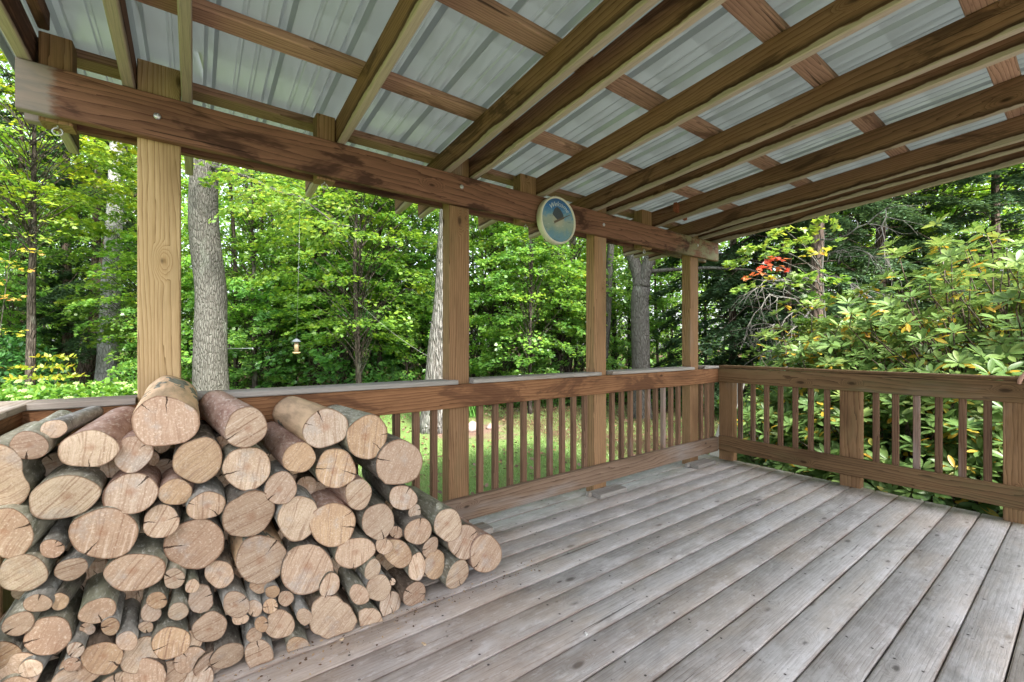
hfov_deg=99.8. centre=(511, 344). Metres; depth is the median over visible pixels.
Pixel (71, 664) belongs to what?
log
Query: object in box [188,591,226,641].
log
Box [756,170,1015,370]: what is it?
hemlock tree
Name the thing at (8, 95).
sky
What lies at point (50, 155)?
slender tree
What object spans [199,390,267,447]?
log
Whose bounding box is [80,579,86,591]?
log
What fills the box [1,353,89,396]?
viburnum shrub
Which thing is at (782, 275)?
hardwood tree
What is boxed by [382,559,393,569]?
log
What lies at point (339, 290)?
slender tree
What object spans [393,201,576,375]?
maple tree
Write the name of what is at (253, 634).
log
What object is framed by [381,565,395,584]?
log
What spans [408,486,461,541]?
log
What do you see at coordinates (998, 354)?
rhododendron bush
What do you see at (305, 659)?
sawdust
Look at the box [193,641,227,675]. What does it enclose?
log
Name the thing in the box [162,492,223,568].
log
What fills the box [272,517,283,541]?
log
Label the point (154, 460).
log
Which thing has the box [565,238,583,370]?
slender tree
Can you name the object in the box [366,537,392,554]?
log
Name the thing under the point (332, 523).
log
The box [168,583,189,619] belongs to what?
log
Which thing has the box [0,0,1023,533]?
porch roof
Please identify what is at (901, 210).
hemlock tree
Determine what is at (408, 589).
log
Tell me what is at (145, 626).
log
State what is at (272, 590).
log
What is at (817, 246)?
hemlock tree
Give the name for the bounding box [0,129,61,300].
maple tree
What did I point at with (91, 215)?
maple tree
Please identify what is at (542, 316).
maple tree
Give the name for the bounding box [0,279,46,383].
maple tree
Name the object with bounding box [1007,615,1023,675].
deck frame
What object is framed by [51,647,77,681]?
log
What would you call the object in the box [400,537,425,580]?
log
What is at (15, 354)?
viburnum shrub
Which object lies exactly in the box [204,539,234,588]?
log
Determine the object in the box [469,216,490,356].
slender tree
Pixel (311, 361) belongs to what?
hardwood tree
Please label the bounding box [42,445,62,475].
log
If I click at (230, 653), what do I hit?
log
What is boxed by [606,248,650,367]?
slender tree
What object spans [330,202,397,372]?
slender tree
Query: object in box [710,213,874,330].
maple tree
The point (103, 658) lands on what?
log
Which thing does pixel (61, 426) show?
log
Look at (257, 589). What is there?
log
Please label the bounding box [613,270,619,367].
slender tree
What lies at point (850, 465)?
railing
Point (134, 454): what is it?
log
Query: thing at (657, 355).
slender tree
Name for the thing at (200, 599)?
log
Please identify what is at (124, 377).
viburnum shrub
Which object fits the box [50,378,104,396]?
hydrangea bush
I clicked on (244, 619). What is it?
log
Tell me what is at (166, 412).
log
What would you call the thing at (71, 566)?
log
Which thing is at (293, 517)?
log
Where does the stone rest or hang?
on the ground at (407, 423)
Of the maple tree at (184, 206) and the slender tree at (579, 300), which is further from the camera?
the slender tree at (579, 300)
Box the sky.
[0,53,1023,351]
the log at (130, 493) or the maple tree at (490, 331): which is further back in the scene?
the maple tree at (490, 331)
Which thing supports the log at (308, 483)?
on the log at (332, 523)
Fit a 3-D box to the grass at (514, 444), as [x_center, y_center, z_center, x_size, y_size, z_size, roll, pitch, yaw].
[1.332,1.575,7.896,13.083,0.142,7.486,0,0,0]
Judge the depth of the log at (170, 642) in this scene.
1.42 m
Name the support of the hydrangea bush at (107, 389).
on the ground at (407, 423)
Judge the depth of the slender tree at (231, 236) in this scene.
18.06 m
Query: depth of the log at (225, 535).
1.67 m
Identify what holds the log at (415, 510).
on the log at (416, 531)
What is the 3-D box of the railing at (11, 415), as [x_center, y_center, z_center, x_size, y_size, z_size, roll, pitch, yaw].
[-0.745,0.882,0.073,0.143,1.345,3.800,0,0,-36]
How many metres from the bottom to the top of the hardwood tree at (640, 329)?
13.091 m
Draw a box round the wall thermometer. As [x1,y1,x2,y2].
[536,195,575,244]
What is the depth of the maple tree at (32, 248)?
7.81 m
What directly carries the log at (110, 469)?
on the log at (130, 493)
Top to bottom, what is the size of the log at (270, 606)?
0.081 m
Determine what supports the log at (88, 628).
on the log at (103, 658)
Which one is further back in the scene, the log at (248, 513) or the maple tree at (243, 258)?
the maple tree at (243, 258)
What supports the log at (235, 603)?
on the log at (244, 619)
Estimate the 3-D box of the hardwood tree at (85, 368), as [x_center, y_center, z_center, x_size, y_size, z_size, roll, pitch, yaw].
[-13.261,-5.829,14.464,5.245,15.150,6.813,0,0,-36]
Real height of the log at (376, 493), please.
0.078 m
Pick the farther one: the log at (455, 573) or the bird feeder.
the bird feeder
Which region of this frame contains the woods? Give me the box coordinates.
[0,54,1023,369]
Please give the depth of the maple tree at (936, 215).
12.67 m
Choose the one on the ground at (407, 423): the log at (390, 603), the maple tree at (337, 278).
the maple tree at (337, 278)
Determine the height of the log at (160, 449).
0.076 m
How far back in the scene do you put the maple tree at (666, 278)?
14.22 m
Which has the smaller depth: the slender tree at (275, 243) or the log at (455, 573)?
the log at (455, 573)
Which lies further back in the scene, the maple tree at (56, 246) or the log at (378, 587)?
the maple tree at (56, 246)
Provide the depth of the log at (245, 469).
1.54 m
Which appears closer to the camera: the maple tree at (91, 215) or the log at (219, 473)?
the log at (219, 473)
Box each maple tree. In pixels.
[0,49,136,388]
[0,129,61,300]
[0,131,78,345]
[0,141,136,381]
[0,208,95,336]
[0,251,67,374]
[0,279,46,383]
[0,285,130,381]
[17,133,184,336]
[25,149,240,363]
[64,219,229,383]
[67,277,181,381]
[123,269,323,388]
[125,264,256,381]
[181,157,346,387]
[220,177,353,385]
[222,167,413,384]
[227,240,333,387]
[228,263,303,382]
[229,248,427,387]
[235,180,470,382]
[257,263,337,385]
[262,189,387,355]
[264,180,471,381]
[298,230,429,382]
[308,255,399,369]
[340,199,498,374]
[354,239,435,381]
[372,284,478,379]
[389,280,549,379]
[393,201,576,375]
[420,272,554,375]
[469,216,576,403]
[469,225,585,414]
[478,222,654,372]
[478,237,626,370]
[482,260,663,399]
[500,247,584,372]
[561,250,676,371]
[562,238,681,367]
[622,259,722,367]
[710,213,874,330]
[722,215,851,350]
[773,176,990,321]
[774,195,920,349]
[827,163,1023,327]
[892,170,1023,324]
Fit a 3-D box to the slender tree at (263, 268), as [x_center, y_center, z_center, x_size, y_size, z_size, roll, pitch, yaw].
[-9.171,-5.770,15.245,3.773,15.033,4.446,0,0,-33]
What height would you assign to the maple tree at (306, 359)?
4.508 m
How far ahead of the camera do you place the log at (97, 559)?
1.43 m
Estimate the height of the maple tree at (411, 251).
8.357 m
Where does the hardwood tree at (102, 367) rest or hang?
on the ground at (407, 423)
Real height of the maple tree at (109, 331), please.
7.118 m
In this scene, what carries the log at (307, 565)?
on the log
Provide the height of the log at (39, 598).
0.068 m
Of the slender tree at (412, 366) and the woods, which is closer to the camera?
the slender tree at (412, 366)
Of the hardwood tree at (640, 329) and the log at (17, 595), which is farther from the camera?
the hardwood tree at (640, 329)
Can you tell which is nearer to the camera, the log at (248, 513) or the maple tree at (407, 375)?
the log at (248, 513)
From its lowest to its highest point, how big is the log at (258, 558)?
0.214 m
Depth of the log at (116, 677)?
1.34 m
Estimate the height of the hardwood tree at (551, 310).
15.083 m
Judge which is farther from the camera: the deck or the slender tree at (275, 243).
the slender tree at (275, 243)
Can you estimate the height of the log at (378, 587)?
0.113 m
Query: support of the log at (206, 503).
on the log at (193, 544)
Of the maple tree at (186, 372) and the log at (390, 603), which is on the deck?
the log at (390, 603)
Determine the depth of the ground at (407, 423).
7.37 m
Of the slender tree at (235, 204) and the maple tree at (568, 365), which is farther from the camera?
the slender tree at (235, 204)
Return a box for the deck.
[213,454,1023,681]
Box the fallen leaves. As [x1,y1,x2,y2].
[362,406,975,511]
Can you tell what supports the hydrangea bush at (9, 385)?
on the ground at (407, 423)
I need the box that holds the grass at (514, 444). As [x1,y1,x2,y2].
[358,402,762,501]
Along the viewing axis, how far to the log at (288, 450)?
1.64 m
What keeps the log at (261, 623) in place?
on the log at (253, 634)
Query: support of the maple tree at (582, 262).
on the ground at (407, 423)
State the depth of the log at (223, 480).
1.64 m
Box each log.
[0,421,55,505]
[0,475,61,558]
[0,523,57,591]
[0,599,27,668]
[0,641,41,681]
[0,669,43,681]
[1,591,40,635]
[9,410,73,458]
[11,591,23,599]
[18,652,52,677]
[23,558,62,611]
[23,588,82,655]
[29,464,108,519]
[37,652,61,681]
[40,406,103,437]
[40,516,73,557]
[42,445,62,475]
[49,652,60,660]
[51,572,86,610]
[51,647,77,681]
[54,545,94,580]
[55,551,79,563]
[58,406,134,466]
[59,641,114,681]
[63,651,80,670]
[65,542,71,550]
[67,620,88,657]
[68,478,145,558]
[78,572,119,623]
[79,622,97,634]
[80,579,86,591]
[80,623,123,674]
[83,558,107,578]
[92,665,124,681]
[93,558,105,561]
[100,459,119,477]
[101,591,125,635]
[102,453,161,513]
[103,533,168,591]
[114,430,153,472]
[116,598,139,650]
[120,627,165,673]
[121,626,169,681]
[124,591,137,599]
[128,514,144,532]
[131,375,199,445]
[132,591,142,603]
[138,600,153,632]
[141,587,161,621]
[143,478,182,537]
[146,576,169,608]
[148,450,159,465]
[151,595,190,659]
[153,445,170,452]
[155,448,174,474]
[156,658,187,681]
[158,459,193,504]
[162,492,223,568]
[164,522,185,588]
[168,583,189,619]
[171,626,205,673]
[172,420,221,483]
[181,612,206,647]
[184,569,199,592]
[184,653,213,681]
[186,476,225,519]
[188,568,213,612]
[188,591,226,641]
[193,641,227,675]
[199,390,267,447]
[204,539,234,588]
[207,519,227,539]
[209,430,231,451]
[209,615,243,668]
[211,483,274,536]
[215,464,222,477]
[217,574,249,617]
[218,436,270,490]
[218,474,228,486]
[226,591,248,624]
[227,519,287,584]
[234,538,246,577]
[240,624,273,667]
[244,580,261,616]
[245,613,261,642]
[249,535,266,593]
[254,608,267,631]
[256,442,275,460]
[259,421,315,472]
[260,453,296,503]
[261,586,277,613]
[264,579,279,597]
[265,597,294,637]
[266,475,317,541]
[268,529,333,594]
[272,396,348,447]
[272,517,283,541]
[275,576,293,606]
[284,611,308,651]
[291,593,312,625]
[295,470,316,493]
[303,585,357,638]
[305,476,325,491]
[309,443,355,487]
[309,488,355,546]
[317,457,371,509]
[318,570,339,596]
[326,522,375,568]
[328,404,387,458]
[330,547,339,568]
[337,566,369,604]
[345,590,382,626]
[348,433,422,484]
[350,492,393,539]
[355,562,390,600]
[357,555,380,579]
[362,468,417,509]
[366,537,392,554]
[368,580,400,616]
[370,486,392,509]
[374,551,384,564]
[376,534,411,567]
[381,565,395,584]
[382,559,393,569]
[387,566,425,605]
[389,522,401,537]
[392,507,431,544]
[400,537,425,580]
[403,503,420,516]
[405,526,437,557]
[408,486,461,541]
[415,543,444,579]
[425,543,468,588]
[431,515,477,559]
[460,517,501,572]
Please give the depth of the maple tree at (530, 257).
9.56 m
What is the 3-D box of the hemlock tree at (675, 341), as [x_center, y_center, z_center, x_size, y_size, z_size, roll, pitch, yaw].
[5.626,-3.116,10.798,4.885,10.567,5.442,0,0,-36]
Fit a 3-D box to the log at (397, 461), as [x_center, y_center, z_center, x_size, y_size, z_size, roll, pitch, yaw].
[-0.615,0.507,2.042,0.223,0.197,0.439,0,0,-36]
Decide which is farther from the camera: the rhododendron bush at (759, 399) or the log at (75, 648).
the rhododendron bush at (759, 399)
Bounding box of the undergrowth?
[0,371,737,418]
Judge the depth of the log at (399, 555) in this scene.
1.88 m
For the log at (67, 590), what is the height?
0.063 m
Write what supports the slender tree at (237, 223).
on the ground at (407, 423)
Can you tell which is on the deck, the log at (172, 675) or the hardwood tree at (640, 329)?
the log at (172, 675)
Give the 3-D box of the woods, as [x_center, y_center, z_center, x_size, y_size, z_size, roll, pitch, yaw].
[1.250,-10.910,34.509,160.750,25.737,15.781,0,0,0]
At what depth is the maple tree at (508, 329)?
15.24 m
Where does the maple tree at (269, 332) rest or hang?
on the ground at (407, 423)
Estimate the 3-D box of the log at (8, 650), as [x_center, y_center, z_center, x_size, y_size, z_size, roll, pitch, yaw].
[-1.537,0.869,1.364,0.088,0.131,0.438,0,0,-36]
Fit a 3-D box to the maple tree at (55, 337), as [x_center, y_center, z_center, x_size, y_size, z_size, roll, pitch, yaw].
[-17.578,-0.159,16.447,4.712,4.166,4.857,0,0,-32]
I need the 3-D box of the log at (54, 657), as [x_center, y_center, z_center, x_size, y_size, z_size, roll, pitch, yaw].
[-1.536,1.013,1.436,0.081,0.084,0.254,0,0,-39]
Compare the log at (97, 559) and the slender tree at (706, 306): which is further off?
the slender tree at (706, 306)
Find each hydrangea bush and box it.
[0,379,54,400]
[0,388,19,400]
[12,376,85,400]
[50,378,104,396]
[78,377,136,397]
[111,379,136,394]
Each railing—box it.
[0,400,35,622]
[22,365,718,519]
[718,365,1023,523]
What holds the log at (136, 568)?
on the log
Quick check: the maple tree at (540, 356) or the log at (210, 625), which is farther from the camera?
the maple tree at (540, 356)
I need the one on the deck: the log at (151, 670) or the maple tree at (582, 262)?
the log at (151, 670)
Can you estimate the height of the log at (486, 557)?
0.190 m
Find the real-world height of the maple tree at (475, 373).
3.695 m
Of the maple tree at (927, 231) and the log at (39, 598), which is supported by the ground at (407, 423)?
the maple tree at (927, 231)
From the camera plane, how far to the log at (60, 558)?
1.40 m
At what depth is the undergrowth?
11.37 m
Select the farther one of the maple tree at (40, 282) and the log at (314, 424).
the maple tree at (40, 282)
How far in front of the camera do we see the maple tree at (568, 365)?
11.41 m
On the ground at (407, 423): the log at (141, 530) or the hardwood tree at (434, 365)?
the hardwood tree at (434, 365)
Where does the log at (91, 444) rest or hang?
on the log at (71, 491)
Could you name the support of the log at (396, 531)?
on the log at (399, 555)
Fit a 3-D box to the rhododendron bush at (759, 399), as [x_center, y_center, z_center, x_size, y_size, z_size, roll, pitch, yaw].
[2.975,1.069,4.805,1.454,1.231,1.418,0,0,-3]
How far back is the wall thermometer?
2.98 m
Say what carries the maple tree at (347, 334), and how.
on the ground at (407, 423)
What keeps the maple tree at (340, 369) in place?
on the ground at (407, 423)
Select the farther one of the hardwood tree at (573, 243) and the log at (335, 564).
the hardwood tree at (573, 243)
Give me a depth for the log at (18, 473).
1.22 m
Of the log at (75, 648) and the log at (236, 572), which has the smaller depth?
the log at (75, 648)
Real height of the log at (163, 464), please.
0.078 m
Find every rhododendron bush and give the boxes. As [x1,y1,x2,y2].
[709,386,839,478]
[737,288,980,510]
[765,369,1002,517]
[811,213,1023,513]
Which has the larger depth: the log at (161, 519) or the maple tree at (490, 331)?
the maple tree at (490, 331)
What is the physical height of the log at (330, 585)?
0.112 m
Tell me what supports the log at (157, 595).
on the log at (149, 613)
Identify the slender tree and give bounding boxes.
[0,83,59,325]
[8,113,76,362]
[186,165,263,387]
[218,181,259,357]
[219,163,269,271]
[226,165,275,387]
[229,169,301,351]
[232,172,290,387]
[232,181,314,385]
[301,188,386,364]
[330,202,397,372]
[369,195,437,379]
[372,202,423,380]
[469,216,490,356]
[470,215,477,358]
[473,230,523,369]
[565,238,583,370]
[568,240,585,367]
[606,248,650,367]
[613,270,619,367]
[627,257,672,390]
[659,265,680,356]
[704,245,719,362]
[710,236,745,352]
[831,211,875,321]
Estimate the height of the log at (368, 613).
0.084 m
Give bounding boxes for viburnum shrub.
[0,326,71,394]
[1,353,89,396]
[104,356,136,391]
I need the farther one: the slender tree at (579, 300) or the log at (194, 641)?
the slender tree at (579, 300)
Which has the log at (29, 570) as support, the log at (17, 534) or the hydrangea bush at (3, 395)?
the log at (17, 534)
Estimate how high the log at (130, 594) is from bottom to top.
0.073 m
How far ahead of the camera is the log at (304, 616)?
1.64 m
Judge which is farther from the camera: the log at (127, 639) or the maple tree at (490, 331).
the maple tree at (490, 331)
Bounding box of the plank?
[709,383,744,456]
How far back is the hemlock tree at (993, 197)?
10.89 m
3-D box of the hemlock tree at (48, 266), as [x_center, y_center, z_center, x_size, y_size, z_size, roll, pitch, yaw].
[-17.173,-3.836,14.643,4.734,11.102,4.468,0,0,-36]
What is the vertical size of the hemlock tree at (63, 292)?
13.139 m
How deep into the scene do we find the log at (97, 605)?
1.32 m
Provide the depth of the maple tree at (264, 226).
11.53 m
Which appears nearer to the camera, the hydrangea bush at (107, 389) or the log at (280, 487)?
the log at (280, 487)
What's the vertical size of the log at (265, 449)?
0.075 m
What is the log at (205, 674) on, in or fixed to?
on the deck
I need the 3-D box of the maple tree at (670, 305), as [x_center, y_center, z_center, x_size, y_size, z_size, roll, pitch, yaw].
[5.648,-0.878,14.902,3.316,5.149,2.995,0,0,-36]
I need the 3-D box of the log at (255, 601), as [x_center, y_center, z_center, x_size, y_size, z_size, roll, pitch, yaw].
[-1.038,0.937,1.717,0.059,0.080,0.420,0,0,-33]
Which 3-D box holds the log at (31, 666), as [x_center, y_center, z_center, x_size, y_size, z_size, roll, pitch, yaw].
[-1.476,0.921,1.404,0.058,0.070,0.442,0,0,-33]
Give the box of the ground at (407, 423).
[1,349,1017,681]
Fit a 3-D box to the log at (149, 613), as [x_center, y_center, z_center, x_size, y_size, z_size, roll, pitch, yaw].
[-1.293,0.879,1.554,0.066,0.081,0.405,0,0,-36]
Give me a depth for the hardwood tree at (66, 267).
15.41 m
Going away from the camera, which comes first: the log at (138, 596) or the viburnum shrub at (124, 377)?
the log at (138, 596)
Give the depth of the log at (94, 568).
1.44 m
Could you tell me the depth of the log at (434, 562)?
1.99 m
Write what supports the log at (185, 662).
on the log at (205, 674)
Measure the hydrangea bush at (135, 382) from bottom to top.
1.049 m
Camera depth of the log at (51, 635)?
1.26 m
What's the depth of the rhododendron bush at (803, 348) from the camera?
4.57 m
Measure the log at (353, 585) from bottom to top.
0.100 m
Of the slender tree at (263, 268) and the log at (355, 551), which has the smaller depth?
the log at (355, 551)
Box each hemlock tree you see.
[0,71,86,376]
[0,130,190,364]
[626,227,810,408]
[673,199,924,415]
[731,193,989,395]
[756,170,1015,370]
[869,164,1023,359]
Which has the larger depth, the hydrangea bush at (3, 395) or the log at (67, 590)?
the hydrangea bush at (3, 395)
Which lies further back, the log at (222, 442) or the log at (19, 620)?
the log at (222, 442)
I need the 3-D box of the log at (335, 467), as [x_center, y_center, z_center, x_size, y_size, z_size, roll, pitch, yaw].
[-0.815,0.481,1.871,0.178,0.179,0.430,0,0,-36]
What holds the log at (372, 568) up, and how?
on the log at (378, 587)
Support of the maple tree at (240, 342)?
on the ground at (407, 423)
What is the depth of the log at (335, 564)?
1.86 m
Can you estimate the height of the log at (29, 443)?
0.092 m
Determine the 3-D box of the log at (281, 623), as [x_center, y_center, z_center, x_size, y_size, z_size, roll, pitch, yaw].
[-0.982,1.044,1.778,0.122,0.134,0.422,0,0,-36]
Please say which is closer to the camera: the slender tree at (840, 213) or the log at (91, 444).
the log at (91, 444)
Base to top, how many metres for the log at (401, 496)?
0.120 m
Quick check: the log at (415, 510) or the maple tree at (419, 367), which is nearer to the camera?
the log at (415, 510)
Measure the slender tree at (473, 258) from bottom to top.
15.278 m
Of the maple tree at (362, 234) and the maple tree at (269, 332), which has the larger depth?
the maple tree at (269, 332)
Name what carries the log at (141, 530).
on the log at (136, 568)
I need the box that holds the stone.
[469,421,475,431]
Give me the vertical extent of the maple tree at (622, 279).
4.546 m
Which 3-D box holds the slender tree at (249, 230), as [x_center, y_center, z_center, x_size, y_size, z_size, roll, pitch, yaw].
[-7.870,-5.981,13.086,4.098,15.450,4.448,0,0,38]
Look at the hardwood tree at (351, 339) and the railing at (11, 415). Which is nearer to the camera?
the railing at (11, 415)
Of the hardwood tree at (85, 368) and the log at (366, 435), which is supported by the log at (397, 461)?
the log at (366, 435)
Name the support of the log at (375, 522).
on the log at (384, 546)
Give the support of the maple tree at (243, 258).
on the ground at (407, 423)
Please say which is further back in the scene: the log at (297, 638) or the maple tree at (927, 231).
the maple tree at (927, 231)
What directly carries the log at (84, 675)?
on the log at (47, 674)
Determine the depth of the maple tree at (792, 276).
5.18 m
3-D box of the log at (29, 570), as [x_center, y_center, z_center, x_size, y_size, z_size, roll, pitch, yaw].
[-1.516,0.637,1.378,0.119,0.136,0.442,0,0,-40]
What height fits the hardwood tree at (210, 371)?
15.100 m
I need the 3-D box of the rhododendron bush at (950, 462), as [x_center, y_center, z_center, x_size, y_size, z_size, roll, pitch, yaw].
[3.723,0.920,3.720,1.771,1.443,2.971,0,0,-36]
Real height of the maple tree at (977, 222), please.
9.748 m
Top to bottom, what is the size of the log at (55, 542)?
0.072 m
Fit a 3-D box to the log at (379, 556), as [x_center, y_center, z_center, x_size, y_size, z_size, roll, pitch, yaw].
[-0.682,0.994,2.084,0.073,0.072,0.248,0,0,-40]
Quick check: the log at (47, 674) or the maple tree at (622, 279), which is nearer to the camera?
the log at (47, 674)
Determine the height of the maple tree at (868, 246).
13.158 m
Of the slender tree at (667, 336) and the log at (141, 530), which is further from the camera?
the slender tree at (667, 336)
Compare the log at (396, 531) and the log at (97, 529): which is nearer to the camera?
the log at (97, 529)
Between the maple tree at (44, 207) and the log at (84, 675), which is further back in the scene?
the maple tree at (44, 207)
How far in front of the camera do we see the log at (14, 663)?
1.22 m
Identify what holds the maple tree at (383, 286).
on the ground at (407, 423)
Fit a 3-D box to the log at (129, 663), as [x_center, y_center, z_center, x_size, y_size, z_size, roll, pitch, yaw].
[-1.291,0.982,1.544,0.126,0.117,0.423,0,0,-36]
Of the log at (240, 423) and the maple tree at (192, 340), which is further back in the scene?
the maple tree at (192, 340)
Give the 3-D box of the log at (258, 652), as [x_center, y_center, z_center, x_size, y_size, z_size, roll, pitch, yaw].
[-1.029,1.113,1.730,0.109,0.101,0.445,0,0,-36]
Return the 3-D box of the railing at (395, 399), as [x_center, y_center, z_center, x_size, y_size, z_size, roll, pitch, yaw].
[0.128,0.640,2.995,4.752,0.861,0.160,0,0,-36]
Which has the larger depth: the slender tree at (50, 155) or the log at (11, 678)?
the slender tree at (50, 155)
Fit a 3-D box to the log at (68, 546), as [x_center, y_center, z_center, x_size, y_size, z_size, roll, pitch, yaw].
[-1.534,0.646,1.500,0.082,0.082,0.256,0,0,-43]
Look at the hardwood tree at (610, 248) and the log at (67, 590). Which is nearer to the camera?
the log at (67, 590)
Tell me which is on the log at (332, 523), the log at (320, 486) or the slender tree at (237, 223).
the log at (320, 486)
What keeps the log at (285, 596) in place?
on the log at (281, 623)
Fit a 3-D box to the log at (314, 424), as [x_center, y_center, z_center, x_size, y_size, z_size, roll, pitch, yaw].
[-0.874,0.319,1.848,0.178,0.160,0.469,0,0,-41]
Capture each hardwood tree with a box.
[0,61,187,385]
[6,72,187,385]
[6,127,134,383]
[181,155,361,390]
[307,186,329,385]
[347,215,414,376]
[420,209,442,433]
[551,244,556,369]
[564,236,575,372]
[606,244,613,404]
[626,254,778,419]
[781,243,784,366]
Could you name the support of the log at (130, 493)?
on the log at (97, 529)
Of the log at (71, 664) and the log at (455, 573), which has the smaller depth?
the log at (71, 664)
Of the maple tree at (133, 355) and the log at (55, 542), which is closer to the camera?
the log at (55, 542)
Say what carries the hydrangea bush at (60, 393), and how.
on the ground at (407, 423)
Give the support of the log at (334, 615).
on the deck
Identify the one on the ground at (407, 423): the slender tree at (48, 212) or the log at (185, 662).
the slender tree at (48, 212)
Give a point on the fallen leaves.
(486, 484)
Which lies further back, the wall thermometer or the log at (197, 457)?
the wall thermometer
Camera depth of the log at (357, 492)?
1.76 m
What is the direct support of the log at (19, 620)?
on the log at (51, 635)
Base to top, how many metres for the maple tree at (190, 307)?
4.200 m
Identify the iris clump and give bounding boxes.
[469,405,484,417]
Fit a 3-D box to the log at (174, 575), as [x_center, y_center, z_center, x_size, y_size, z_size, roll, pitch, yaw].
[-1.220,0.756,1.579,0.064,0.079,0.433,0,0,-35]
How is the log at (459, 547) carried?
on the log at (455, 573)
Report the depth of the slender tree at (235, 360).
12.02 m
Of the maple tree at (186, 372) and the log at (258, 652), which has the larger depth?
the maple tree at (186, 372)
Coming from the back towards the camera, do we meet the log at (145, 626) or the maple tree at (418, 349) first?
the maple tree at (418, 349)
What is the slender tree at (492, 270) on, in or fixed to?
on the ground at (407, 423)
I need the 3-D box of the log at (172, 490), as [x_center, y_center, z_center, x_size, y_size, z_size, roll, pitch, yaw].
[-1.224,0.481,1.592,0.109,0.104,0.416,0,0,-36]
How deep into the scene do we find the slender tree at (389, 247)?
13.19 m
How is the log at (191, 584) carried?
on the log at (178, 608)
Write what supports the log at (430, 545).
on the log at (434, 562)
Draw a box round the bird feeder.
[292,220,300,353]
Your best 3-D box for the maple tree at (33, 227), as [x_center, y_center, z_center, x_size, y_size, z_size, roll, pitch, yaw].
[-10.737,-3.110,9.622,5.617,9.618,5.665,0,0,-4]
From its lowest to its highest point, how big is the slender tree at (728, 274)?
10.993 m
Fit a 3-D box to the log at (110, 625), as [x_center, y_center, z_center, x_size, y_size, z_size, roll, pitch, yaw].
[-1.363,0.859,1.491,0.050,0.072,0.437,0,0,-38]
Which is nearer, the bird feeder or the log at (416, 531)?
the log at (416, 531)
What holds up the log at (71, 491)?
on the log at (97, 529)
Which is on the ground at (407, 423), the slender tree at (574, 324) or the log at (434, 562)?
the slender tree at (574, 324)
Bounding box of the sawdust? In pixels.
[218,560,539,681]

